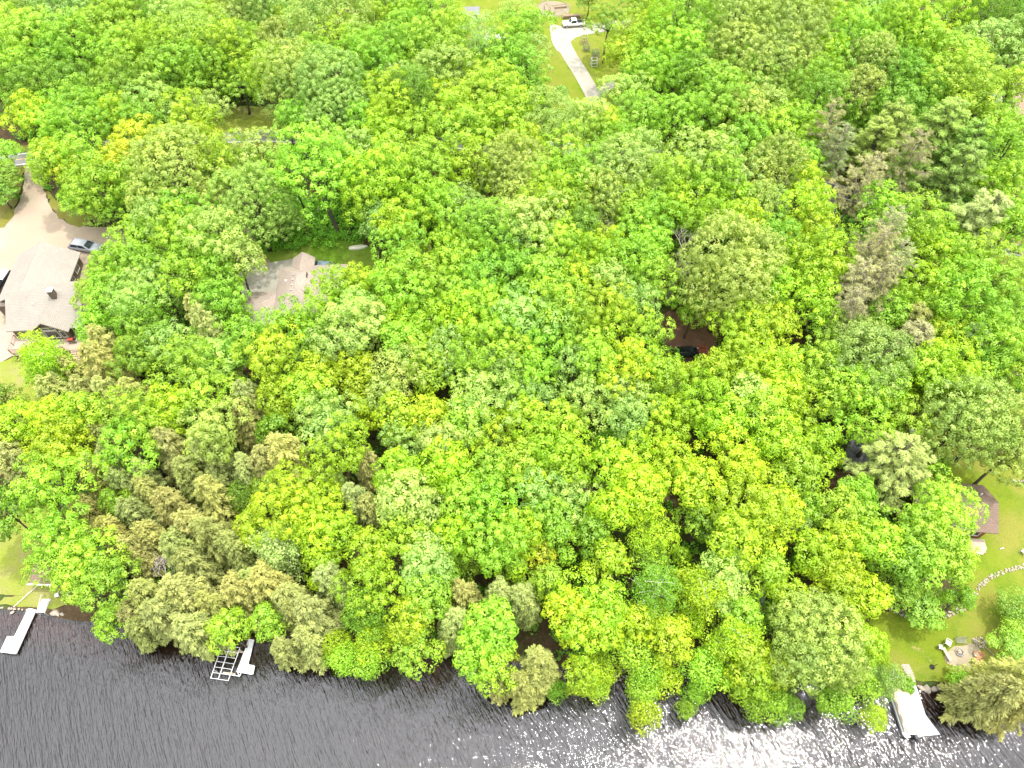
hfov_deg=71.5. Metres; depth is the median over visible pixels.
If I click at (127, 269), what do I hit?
ash tree
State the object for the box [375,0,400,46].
linden tree
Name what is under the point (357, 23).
ash tree
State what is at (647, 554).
basswood tree
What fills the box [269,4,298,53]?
maple tree
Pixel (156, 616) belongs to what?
hemlock tree
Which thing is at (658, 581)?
birch tree
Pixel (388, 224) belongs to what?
maple tree
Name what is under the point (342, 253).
lawn
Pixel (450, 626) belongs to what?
hemlock tree
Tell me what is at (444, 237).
maple tree
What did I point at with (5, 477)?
hemlock tree
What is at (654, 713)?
basswood tree
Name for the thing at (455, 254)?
linden tree
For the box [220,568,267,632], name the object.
hemlock tree
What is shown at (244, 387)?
hemlock tree
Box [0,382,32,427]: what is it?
linden tree
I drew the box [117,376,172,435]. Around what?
hemlock tree
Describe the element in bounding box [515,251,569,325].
linden tree
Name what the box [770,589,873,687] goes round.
oak tree
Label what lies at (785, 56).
oak tree
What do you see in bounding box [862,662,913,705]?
birch tree
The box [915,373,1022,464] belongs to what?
oak tree
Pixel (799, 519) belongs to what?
maple tree
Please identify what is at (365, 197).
maple tree
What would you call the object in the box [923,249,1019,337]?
linden tree
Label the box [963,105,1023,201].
linden tree
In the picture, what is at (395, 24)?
linden tree
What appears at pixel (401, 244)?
linden tree
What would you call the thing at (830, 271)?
maple tree
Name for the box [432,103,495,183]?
linden tree
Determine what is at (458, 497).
linden tree
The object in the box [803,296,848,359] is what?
linden tree
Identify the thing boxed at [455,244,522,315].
linden tree
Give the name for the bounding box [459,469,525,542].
linden tree
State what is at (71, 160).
maple tree
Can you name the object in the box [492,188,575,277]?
ash tree
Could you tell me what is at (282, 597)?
hemlock tree
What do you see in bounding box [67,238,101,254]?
station wagon
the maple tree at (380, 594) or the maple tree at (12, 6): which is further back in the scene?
the maple tree at (12, 6)
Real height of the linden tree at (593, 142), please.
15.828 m
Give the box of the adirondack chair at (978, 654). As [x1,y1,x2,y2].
[974,651,984,657]
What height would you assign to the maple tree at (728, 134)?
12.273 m
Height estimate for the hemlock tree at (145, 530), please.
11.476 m
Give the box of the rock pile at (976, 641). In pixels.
[972,637,993,654]
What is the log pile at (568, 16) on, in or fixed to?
on the lawn at (562, 74)
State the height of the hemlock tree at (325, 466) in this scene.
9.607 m
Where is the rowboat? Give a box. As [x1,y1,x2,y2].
[349,245,367,249]
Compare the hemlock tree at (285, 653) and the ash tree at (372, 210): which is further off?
the ash tree at (372, 210)
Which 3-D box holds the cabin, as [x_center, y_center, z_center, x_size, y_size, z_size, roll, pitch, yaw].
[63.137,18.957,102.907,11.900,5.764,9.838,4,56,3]
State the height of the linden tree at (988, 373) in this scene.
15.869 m
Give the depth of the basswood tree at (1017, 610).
95.12 m
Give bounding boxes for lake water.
[0,609,1023,767]
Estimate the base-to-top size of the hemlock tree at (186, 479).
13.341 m
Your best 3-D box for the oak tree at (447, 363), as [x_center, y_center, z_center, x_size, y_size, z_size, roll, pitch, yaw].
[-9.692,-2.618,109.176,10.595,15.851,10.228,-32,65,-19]
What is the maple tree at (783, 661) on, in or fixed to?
on the ground at (540, 636)
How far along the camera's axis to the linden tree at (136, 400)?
98.39 m
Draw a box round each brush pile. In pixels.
[149,550,172,576]
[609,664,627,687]
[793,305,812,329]
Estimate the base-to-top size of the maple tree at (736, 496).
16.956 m
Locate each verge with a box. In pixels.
[0,127,1023,267]
[0,169,22,227]
[46,191,129,227]
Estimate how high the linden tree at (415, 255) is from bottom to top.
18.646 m
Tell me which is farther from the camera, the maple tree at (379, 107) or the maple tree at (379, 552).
the maple tree at (379, 107)
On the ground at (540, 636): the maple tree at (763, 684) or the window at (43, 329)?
the maple tree at (763, 684)
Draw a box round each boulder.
[49,609,57,615]
[923,684,930,693]
[931,686,937,691]
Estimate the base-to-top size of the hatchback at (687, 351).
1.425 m
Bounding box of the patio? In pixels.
[944,643,981,668]
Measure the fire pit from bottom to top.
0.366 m
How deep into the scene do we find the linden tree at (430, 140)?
124.20 m
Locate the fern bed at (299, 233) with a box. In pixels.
[257,189,373,252]
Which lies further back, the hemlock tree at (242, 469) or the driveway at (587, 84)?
the driveway at (587, 84)
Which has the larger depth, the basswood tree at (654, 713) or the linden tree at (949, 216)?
the linden tree at (949, 216)
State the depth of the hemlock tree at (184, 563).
94.04 m
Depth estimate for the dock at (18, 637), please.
96.99 m
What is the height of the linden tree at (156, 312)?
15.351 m
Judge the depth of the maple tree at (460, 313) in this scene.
105.39 m
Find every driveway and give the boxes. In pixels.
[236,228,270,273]
[238,259,292,293]
[550,20,628,51]
[554,38,608,146]
[599,80,615,96]
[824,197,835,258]
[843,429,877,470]
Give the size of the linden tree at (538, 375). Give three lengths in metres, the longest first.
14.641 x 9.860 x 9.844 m
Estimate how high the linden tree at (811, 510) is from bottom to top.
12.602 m
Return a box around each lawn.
[0,354,85,423]
[0,504,72,609]
[203,106,284,132]
[261,238,390,298]
[452,0,643,131]
[868,422,1023,682]
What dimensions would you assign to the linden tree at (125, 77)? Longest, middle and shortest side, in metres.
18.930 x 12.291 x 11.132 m
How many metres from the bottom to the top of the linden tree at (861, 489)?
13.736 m
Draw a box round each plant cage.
[581,34,587,43]
[583,43,589,51]
[591,57,597,66]
[592,49,598,57]
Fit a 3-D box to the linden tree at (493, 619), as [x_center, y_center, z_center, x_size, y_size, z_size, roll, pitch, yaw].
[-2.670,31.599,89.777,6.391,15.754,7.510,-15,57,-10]
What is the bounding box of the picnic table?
[954,637,970,644]
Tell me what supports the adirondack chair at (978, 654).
on the patio
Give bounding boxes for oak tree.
[117,122,241,230]
[185,180,242,239]
[207,161,299,251]
[250,35,324,104]
[252,15,304,66]
[254,201,305,244]
[291,39,377,140]
[296,75,366,149]
[365,342,432,404]
[416,323,479,389]
[437,180,494,242]
[469,138,525,210]
[475,344,528,412]
[480,128,554,209]
[491,168,541,238]
[506,375,556,431]
[561,165,626,235]
[586,183,629,233]
[588,132,664,221]
[632,172,675,223]
[669,208,788,320]
[672,0,782,70]
[685,242,771,332]
[688,17,788,121]
[710,80,775,139]
[717,28,809,111]
[727,0,787,31]
[733,177,794,244]
[736,144,788,198]
[739,0,839,76]
[740,0,840,45]
[745,131,812,202]
[751,21,827,98]
[765,624,838,696]
[768,586,843,646]
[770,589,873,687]
[804,627,872,694]
[816,309,896,375]
[818,319,920,404]
[824,63,890,119]
[825,28,900,109]
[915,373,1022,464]
[916,397,997,469]
[954,388,1023,468]
[972,422,1023,488]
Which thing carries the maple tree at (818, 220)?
on the ground at (540, 636)
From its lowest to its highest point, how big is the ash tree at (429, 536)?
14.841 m
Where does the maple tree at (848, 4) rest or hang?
on the ground at (540, 636)
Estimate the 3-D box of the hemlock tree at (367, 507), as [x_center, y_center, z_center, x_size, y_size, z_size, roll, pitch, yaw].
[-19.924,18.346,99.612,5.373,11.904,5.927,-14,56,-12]
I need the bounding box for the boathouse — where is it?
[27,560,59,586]
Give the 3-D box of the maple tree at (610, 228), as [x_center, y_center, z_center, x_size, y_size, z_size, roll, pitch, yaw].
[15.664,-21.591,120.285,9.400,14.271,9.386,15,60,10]
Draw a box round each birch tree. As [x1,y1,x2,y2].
[13,335,90,398]
[16,327,77,384]
[243,518,313,583]
[450,4,505,89]
[460,25,504,99]
[622,556,686,631]
[663,556,730,628]
[695,614,773,674]
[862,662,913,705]
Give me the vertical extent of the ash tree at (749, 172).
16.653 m
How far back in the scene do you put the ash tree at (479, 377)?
97.88 m
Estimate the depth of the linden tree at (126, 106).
131.95 m
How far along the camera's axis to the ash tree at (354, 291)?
108.88 m
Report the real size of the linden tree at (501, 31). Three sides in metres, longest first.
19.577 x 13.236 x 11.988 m
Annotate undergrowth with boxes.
[0,0,1023,683]
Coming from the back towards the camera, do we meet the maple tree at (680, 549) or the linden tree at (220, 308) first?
the linden tree at (220, 308)
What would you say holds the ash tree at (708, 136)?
on the ground at (540, 636)
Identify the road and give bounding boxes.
[0,131,1023,255]
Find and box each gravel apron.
[0,216,13,251]
[0,325,15,361]
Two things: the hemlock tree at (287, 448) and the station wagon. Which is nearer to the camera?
the hemlock tree at (287, 448)
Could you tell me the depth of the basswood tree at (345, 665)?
90.06 m
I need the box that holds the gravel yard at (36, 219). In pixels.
[0,164,127,357]
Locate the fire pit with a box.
[955,647,964,656]
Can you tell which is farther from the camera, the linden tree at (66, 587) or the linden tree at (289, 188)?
the linden tree at (289, 188)
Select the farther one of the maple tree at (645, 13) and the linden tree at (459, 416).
the maple tree at (645, 13)
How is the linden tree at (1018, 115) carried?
on the ground at (540, 636)
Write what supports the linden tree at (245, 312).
on the ground at (540, 636)
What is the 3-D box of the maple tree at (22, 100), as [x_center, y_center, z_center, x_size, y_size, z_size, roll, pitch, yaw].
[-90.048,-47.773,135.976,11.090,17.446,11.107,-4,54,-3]
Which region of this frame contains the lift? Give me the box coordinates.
[210,647,247,680]
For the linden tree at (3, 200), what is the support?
on the ground at (540, 636)
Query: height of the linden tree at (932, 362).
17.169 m
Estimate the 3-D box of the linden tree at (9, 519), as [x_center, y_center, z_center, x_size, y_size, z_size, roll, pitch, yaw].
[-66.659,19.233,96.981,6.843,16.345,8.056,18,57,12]
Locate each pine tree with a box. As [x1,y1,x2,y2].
[798,96,848,193]
[809,121,857,203]
[812,283,870,358]
[822,151,889,244]
[826,255,880,345]
[837,429,937,519]
[838,114,902,199]
[839,222,902,300]
[844,204,912,291]
[849,95,917,171]
[858,235,917,315]
[859,250,905,316]
[865,149,923,207]
[869,319,936,386]
[871,126,938,221]
[879,301,933,348]
[900,95,971,169]
[916,140,987,223]
[916,206,968,273]
[927,116,995,197]
[931,321,992,377]
[933,188,1014,274]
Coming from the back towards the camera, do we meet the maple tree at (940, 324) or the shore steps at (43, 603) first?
the maple tree at (940, 324)
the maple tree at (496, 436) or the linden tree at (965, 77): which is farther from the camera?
the linden tree at (965, 77)
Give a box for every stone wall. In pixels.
[0,606,26,610]
[880,605,910,617]
[944,605,965,618]
[974,563,1023,594]
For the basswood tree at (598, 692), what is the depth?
89.23 m
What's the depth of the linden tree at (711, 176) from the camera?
118.80 m
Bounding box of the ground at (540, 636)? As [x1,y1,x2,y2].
[0,0,1023,686]
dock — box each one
[0,608,37,654]
[236,639,255,674]
[910,681,940,735]
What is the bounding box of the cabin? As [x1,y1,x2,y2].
[899,481,998,554]
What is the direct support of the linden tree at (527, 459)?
on the ground at (540, 636)
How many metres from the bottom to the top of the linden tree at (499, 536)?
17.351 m
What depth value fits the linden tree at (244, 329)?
106.27 m
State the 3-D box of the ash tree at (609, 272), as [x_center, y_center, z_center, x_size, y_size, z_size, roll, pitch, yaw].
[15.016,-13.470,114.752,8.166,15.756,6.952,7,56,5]
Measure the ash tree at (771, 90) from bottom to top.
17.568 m
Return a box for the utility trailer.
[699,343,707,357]
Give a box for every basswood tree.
[162,0,237,87]
[176,288,203,313]
[224,477,254,512]
[244,473,284,507]
[284,0,375,77]
[321,626,352,664]
[322,640,361,677]
[340,583,400,642]
[350,646,393,680]
[352,615,393,669]
[387,62,444,136]
[453,540,482,581]
[494,0,536,33]
[513,84,589,154]
[539,577,574,615]
[546,679,568,705]
[583,652,621,688]
[586,428,626,466]
[587,681,609,706]
[601,626,660,678]
[624,652,667,696]
[624,673,658,716]
[625,506,681,557]
[626,694,662,737]
[628,532,669,574]
[635,597,679,639]
[650,656,683,699]
[671,643,730,693]
[673,606,705,642]
[673,699,698,720]
[678,678,711,705]
[713,659,755,706]
[730,684,776,724]
[752,679,789,726]
[761,599,798,646]
[777,689,805,725]
[808,673,858,724]
[842,663,882,706]
[844,656,881,683]
[857,702,889,734]
[874,652,892,669]
[944,666,970,692]
[952,0,1017,52]
[995,585,1023,630]
[997,609,1023,642]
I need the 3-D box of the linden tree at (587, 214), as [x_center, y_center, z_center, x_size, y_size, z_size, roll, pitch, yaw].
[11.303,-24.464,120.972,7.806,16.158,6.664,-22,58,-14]
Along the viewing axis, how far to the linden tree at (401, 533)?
90.77 m
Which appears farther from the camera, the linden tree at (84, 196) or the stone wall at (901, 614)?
the linden tree at (84, 196)
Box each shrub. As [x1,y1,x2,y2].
[555,85,568,96]
[900,675,915,695]
[931,455,950,472]
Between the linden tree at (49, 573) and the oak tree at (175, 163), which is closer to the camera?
the linden tree at (49, 573)
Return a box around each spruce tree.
[1,83,36,134]
[415,234,437,276]
[489,681,508,706]
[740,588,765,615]
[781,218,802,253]
[828,97,861,160]
[837,87,884,155]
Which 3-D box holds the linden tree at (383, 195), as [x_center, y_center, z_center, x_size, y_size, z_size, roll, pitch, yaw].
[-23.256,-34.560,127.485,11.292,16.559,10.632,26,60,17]
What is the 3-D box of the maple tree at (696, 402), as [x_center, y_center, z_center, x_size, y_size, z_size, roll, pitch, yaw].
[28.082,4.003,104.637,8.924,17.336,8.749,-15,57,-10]
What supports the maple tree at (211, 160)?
on the ground at (540, 636)
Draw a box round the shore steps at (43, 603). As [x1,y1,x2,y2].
[36,599,50,612]
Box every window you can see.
[40,327,55,330]
[43,330,61,337]
[58,331,68,337]
[74,264,79,273]
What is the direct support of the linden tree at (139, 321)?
on the ground at (540, 636)
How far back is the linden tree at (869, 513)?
93.63 m
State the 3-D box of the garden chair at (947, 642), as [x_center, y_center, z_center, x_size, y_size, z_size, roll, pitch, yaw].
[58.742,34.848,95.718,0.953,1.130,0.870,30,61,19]
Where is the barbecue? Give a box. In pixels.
[67,338,75,343]
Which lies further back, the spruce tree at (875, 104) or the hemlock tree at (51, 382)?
the spruce tree at (875, 104)
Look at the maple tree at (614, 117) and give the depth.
132.34 m
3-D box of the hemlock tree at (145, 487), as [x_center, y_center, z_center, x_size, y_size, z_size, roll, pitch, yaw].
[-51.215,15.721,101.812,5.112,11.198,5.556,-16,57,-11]
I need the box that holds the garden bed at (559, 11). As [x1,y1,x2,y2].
[537,1,568,15]
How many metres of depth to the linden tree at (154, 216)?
117.42 m
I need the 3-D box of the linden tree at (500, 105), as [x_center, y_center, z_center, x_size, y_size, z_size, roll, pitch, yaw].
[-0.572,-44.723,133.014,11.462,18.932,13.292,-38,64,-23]
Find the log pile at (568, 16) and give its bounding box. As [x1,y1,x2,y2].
[562,13,580,18]
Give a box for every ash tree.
[0,0,57,57]
[20,0,107,75]
[101,264,164,325]
[107,280,176,342]
[118,72,186,141]
[128,189,190,259]
[133,254,186,320]
[140,317,201,389]
[145,0,217,48]
[174,204,257,300]
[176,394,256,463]
[177,88,235,132]
[182,420,237,464]
[194,335,240,382]
[212,0,269,51]
[214,233,268,292]
[221,126,292,206]
[231,0,290,34]
[256,56,318,141]
[273,105,298,146]
[279,0,330,53]
[289,386,364,455]
[300,399,359,467]
[304,316,373,387]
[309,295,386,364]
[321,471,345,498]
[332,284,378,350]
[335,15,375,66]
[338,296,397,366]
[342,125,373,165]
[357,198,397,260]
[364,372,404,428]
[373,468,436,529]
[375,58,423,135]
[377,416,431,475]
[393,485,446,531]
[396,62,439,128]
[399,540,454,592]
[402,525,453,580]
[407,38,478,129]
[415,415,470,462]
[446,369,522,450]
[487,280,571,364]
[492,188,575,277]
[492,216,549,269]
[506,29,554,88]
[508,458,578,525]
[538,470,603,528]
[545,344,602,403]
[555,369,617,441]
[563,97,597,164]
[579,96,613,156]
[586,257,632,326]
[586,374,663,438]
[596,70,659,145]
[602,274,664,336]
[602,393,648,445]
[620,124,663,169]
[663,123,744,199]
[696,542,748,592]
[707,560,751,617]
[713,153,766,202]
[724,76,788,162]
[724,367,772,432]
[758,184,792,215]
[779,511,817,546]
[824,0,911,65]
[955,13,1023,92]
[982,260,1023,321]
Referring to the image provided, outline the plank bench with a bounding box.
[942,647,951,660]
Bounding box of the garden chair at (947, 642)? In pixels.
[944,638,952,647]
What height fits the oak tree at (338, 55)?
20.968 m
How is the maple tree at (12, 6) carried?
on the ground at (540, 636)
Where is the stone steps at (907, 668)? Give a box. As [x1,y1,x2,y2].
[901,664,915,681]
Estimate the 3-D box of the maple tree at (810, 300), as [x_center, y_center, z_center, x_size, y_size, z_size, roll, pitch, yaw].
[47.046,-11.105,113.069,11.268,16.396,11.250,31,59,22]
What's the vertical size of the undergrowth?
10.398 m
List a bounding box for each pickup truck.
[0,269,10,290]
[562,17,584,27]
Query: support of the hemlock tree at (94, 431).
on the ground at (540, 636)
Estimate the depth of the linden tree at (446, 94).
129.41 m
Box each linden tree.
[0,1,73,92]
[0,10,46,95]
[0,40,48,107]
[0,49,71,113]
[0,138,25,175]
[0,158,23,195]
[0,179,20,208]
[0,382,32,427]
[0,485,50,545]
[2,448,109,528]
[18,88,94,170]
[19,525,103,592]
[21,491,101,576]
[23,137,84,207]
[28,33,92,93]
[33,6,113,99]
[40,58,108,133]
[43,84,127,177]
[44,518,132,594]
[47,72,110,156]
[47,130,119,186]
[49,551,117,604]
[55,389,104,433]
[56,186,93,224]
[58,150,128,234]
[59,180,120,226]
[62,0,147,75]
[65,550,143,616]
[69,0,139,63]
[69,275,112,310]
[70,304,113,350]
[78,81,125,151]
[79,267,137,332]
[81,46,147,134]
[82,190,125,228]
[82,256,118,301]
[83,26,149,96]
[84,237,144,295]
[91,184,144,220]
[91,598,130,644]
[95,401,167,477]
[96,379,178,448]
[96,487,132,518]
[101,285,175,353]
[102,212,161,276]
[102,331,163,384]
[103,9,175,92]
[103,239,167,308]
[104,0,155,31]
[105,183,159,219]
[107,155,159,208]
[112,93,175,157]
[113,305,177,378]
[130,39,197,122]
[130,208,193,259]
[138,0,185,56]
[142,200,209,273]
[144,36,211,101]
[145,333,226,412]
[153,186,217,244]
[155,246,223,300]
[162,222,228,299]
[171,367,249,430]
[179,41,237,114]
[190,279,251,344]
[194,247,246,292]
[203,604,252,655]
[214,19,268,86]
[215,57,261,114]
[216,292,254,324]
[217,312,269,376]
[235,34,308,102]
[248,600,291,642]
[251,293,328,370]
[254,409,303,449]
[255,9,278,56]
[256,116,367,236]
[268,98,325,158]
[273,156,306,214]
[276,336,335,398]
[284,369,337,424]
[285,31,336,112]
[287,293,340,352]
[303,119,345,166]
[314,129,374,206]
[331,25,395,119]
[339,73,385,146]
[342,97,380,170]
[345,143,415,217]
[350,20,413,76]
[362,250,440,324]
[364,41,407,90]
[365,268,398,308]
[365,510,435,565]
[368,212,427,283]
[370,23,435,87]
[370,127,414,206]
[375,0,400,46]
[375,242,443,316]
[379,321,427,389]
[382,3,433,64]
[389,620,446,680]
[391,143,458,226]
[392,106,450,182]
[395,572,453,626]
[397,0,453,34]
[397,21,452,103]
[399,0,470,63]
[402,130,456,190]
[405,342,447,408]
[411,176,468,255]
[416,88,472,175]
[418,268,462,332]
[425,30,480,113]
[426,236,487,301]
[426,564,461,604]
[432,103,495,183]
[434,540,471,577]
[437,474,488,530]
[439,223,495,264]
[439,272,500,321]
[441,392,497,458]
[444,256,482,321]
[446,335,509,399]
[448,315,517,386]
[450,195,525,268]
[451,57,536,147]
[452,625,501,684]
[454,506,532,575]
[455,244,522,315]
[458,102,504,149]
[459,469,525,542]
[462,594,518,658]
[465,441,513,495]
[466,278,529,332]
[467,93,538,155]
[469,641,520,697]
[471,11,530,89]
[472,291,538,366]
[474,39,523,92]
[482,32,551,96]
[496,242,553,312]
[497,332,540,375]
[498,553,533,585]
[499,346,558,401]
[499,435,550,498]
[500,6,557,87]
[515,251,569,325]
[517,147,567,217]
[519,321,575,383]
[524,267,586,354]
[525,283,596,362]
[526,561,571,608]
[527,491,574,536]
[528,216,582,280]
[531,117,592,170]
[534,519,580,566]
[538,223,597,275]
[538,396,589,444]
[548,144,615,210]
[548,260,603,313]
[560,199,602,268]
[561,314,615,381]
[563,491,601,534]
[572,513,615,560]
[574,335,620,411]
[576,0,602,18]
[576,115,626,173]
[582,1,628,63]
[582,134,623,175]
[590,222,659,306]
[600,115,642,180]
[603,177,652,240]
[610,88,665,155]
[613,194,674,255]
[614,0,646,33]
[615,44,673,121]
[617,311,675,377]
[623,42,687,117]
[625,153,673,194]
[626,186,684,245]
[626,246,688,319]
[628,221,673,278]
[644,146,718,231]
[645,90,719,165]
[646,0,720,87]
[646,356,687,416]
[652,17,721,109]
[661,46,717,127]
[673,496,723,544]
[676,144,746,234]
[676,297,709,338]
[681,2,735,73]
[685,76,755,166]
[687,57,760,143]
[706,45,779,120]
[714,112,772,161]
[718,593,766,636]
[736,378,792,448]
[736,546,790,597]
[744,72,813,142]
[746,258,795,323]
[747,98,828,163]
[747,240,800,279]
[749,208,805,266]
[771,449,826,501]
[773,341,842,388]
[774,58,853,132]
[780,135,835,199]
[786,490,827,536]
[795,51,855,95]
[802,330,853,397]
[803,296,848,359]
[803,371,858,434]
[810,483,864,534]
[812,359,912,444]
[814,2,890,101]
[819,371,875,425]
[824,492,878,543]
[830,472,880,515]
[841,516,905,568]
[851,178,921,264]
[853,385,933,457]
[856,5,919,94]
[861,75,938,135]
[862,538,928,590]
[865,288,912,348]
[866,187,947,244]
[867,356,913,409]
[868,43,928,108]
[871,503,946,572]
[872,565,924,612]
[878,0,928,27]
[885,56,950,115]
[886,3,950,97]
[887,513,965,577]
[890,535,950,590]
[891,22,990,117]
[891,343,957,413]
[898,202,958,263]
[899,583,947,631]
[901,284,957,337]
[906,493,978,553]
[908,463,988,527]
[910,41,1005,122]
[921,223,989,288]
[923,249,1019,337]
[924,544,979,588]
[925,288,978,333]
[926,358,994,418]
[934,226,1023,316]
[940,583,977,616]
[946,70,1019,141]
[946,535,981,576]
[952,334,1018,393]
[958,293,1023,349]
[959,303,1023,379]
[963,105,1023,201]
[969,191,1023,276]
[978,0,1023,45]
[978,152,1023,207]
[978,290,1023,329]
[984,106,1023,188]
[984,624,1023,661]
[994,15,1023,67]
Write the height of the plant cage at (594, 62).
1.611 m
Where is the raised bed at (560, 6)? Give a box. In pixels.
[554,4,566,8]
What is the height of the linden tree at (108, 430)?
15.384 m
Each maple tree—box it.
[0,0,38,49]
[0,88,61,145]
[0,396,44,447]
[19,410,95,464]
[23,393,91,453]
[28,432,93,485]
[31,136,91,185]
[88,90,141,141]
[90,138,157,186]
[105,113,174,185]
[133,11,193,96]
[140,382,193,434]
[154,86,223,188]
[160,13,203,90]
[170,118,228,192]
[182,3,259,99]
[189,127,262,215]
[200,0,238,19]
[229,315,305,401]
[231,506,272,549]
[240,481,310,546]
[255,373,299,436]
[258,457,330,538]
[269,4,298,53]
[285,481,356,537]
[291,348,348,395]
[291,504,342,560]
[299,411,371,483]
[299,543,346,591]
[303,263,359,310]
[304,9,361,97]
[313,509,361,555]
[328,555,405,617]
[331,347,375,409]
[334,133,412,240]
[335,260,376,301]
[340,170,397,248]
[343,524,398,585]
[348,394,378,439]
[350,0,400,44]
[359,64,420,126]
[361,87,413,149]
[361,111,400,175]
[366,295,424,344]
[369,192,433,274]
[370,388,429,453]
[370,445,421,501]
[382,592,436,652]
[385,170,451,252]
[388,0,429,22]
[390,327,454,394]
[392,296,458,343]
[407,391,454,438]
[414,433,468,495]
[420,75,470,144]
[420,218,475,272]
[430,510,475,567]
[431,455,485,505]
[432,0,478,70]
[435,286,506,350]
[443,131,503,220]
[460,405,519,469]
[463,52,510,101]
[477,532,527,582]
[494,81,554,138]
[498,393,551,454]
[499,121,552,160]
[499,504,543,559]
[510,465,556,502]
[511,416,596,489]
[515,169,586,222]
[524,531,559,572]
[541,584,596,648]
[542,434,597,496]
[549,565,631,661]
[555,246,610,315]
[561,172,598,221]
[561,651,599,697]
[563,231,617,268]
[568,599,626,653]
[573,276,639,336]
[577,222,631,277]
[578,535,631,588]
[581,430,669,513]
[583,482,636,534]
[589,297,654,370]
[594,105,624,167]
[594,337,657,406]
[599,7,660,84]
[602,34,641,97]
[607,461,666,526]
[616,600,658,645]
[620,13,683,107]
[621,336,683,401]
[623,393,690,459]
[627,0,670,27]
[628,435,697,502]
[630,6,673,60]
[644,612,695,667]
[652,178,695,254]
[654,391,700,440]
[668,544,691,568]
[669,459,727,523]
[673,199,712,263]
[673,361,703,399]
[676,193,739,273]
[680,366,739,443]
[685,424,765,491]
[690,346,735,402]
[693,395,751,461]
[704,298,767,365]
[705,507,765,571]
[708,464,794,554]
[709,626,770,688]
[712,180,764,242]
[713,123,741,155]
[716,197,764,268]
[716,322,776,389]
[716,345,774,404]
[722,210,771,249]
[722,444,769,503]
[723,303,794,364]
[728,653,775,703]
[733,500,791,559]
[742,339,809,410]
[745,415,809,470]
[747,482,805,542]
[750,300,802,356]
[752,369,810,431]
[752,641,801,691]
[759,413,836,496]
[760,571,811,617]
[764,377,832,436]
[769,231,833,296]
[773,269,841,346]
[777,201,840,274]
[777,259,822,319]
[778,178,840,231]
[784,156,824,214]
[788,526,841,580]
[790,107,827,175]
[790,242,850,321]
[794,423,845,469]
[798,223,867,282]
[800,0,843,53]
[804,29,852,93]
[806,563,864,609]
[809,518,867,577]
[810,547,869,594]
[823,0,872,62]
[834,534,885,574]
[840,620,889,667]
[841,572,894,623]
[869,0,945,90]
[885,256,959,315]
[897,224,962,295]
[900,335,981,410]
[904,374,946,422]
[907,23,961,76]
[922,0,988,50]
[924,316,975,361]
[958,157,1013,203]
[972,100,1022,140]
[978,180,1023,256]
[985,334,1023,394]
[988,63,1023,124]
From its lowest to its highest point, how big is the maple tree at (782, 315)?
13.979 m
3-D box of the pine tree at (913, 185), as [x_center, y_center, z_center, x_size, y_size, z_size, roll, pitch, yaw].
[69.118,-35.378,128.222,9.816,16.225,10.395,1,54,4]
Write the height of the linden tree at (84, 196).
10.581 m
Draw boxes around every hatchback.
[315,260,333,264]
[673,345,699,357]
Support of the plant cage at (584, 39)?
on the lawn at (562, 74)
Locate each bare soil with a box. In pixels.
[657,311,718,359]
[775,335,801,356]
[824,471,890,497]
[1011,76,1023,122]
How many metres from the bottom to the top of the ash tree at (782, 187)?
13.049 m
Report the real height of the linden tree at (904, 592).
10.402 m
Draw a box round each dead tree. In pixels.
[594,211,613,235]
[665,223,701,304]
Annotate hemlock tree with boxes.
[0,419,55,488]
[0,440,68,501]
[33,370,82,434]
[56,354,92,390]
[67,491,119,537]
[68,373,95,402]
[76,453,119,509]
[77,341,141,384]
[78,402,117,433]
[85,323,141,377]
[86,422,133,461]
[90,375,135,431]
[93,442,132,476]
[93,512,132,562]
[96,394,134,428]
[101,466,143,502]
[104,304,134,339]
[114,495,161,534]
[114,598,141,624]
[115,533,167,581]
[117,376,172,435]
[123,576,170,615]
[123,614,164,653]
[129,457,173,504]
[130,475,174,515]
[130,519,169,563]
[135,596,196,650]
[148,425,200,488]
[149,486,204,528]
[156,571,223,614]
[158,525,215,581]
[170,507,221,552]
[170,545,227,592]
[170,611,237,662]
[171,455,217,511]
[183,292,230,351]
[187,434,239,496]
[188,515,236,579]
[189,301,248,376]
[192,588,238,628]
[193,473,245,532]
[213,528,260,573]
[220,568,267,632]
[229,397,276,456]
[230,378,273,441]
[233,451,265,506]
[237,567,261,596]
[244,393,287,436]
[246,443,295,497]
[248,558,301,630]
[263,431,325,500]
[270,581,314,634]
[270,634,304,674]
[290,621,338,675]
[292,593,347,654]
[311,561,357,613]
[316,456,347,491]
[340,482,375,533]
[355,491,389,544]
[356,445,385,497]
[436,606,476,663]
[446,577,483,626]
[479,575,513,635]
[502,666,541,716]
[503,581,541,636]
[517,644,561,704]
[936,670,1023,730]
[947,656,1023,715]
[974,699,1023,742]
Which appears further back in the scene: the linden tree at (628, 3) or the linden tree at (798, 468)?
the linden tree at (628, 3)
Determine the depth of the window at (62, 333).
118.45 m
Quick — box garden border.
[536,0,570,17]
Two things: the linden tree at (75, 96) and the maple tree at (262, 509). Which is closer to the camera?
the maple tree at (262, 509)
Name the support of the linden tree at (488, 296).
on the ground at (540, 636)
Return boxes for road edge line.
[13,132,1018,245]
[17,141,1010,255]
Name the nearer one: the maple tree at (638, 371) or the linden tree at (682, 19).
the maple tree at (638, 371)
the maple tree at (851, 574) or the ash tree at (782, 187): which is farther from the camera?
the ash tree at (782, 187)
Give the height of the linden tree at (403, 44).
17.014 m
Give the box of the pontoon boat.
[889,682,921,744]
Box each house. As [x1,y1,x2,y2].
[0,242,101,360]
[239,252,350,337]
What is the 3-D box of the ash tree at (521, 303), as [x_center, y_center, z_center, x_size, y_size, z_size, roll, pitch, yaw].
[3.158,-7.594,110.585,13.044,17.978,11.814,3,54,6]
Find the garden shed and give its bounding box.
[465,6,479,22]

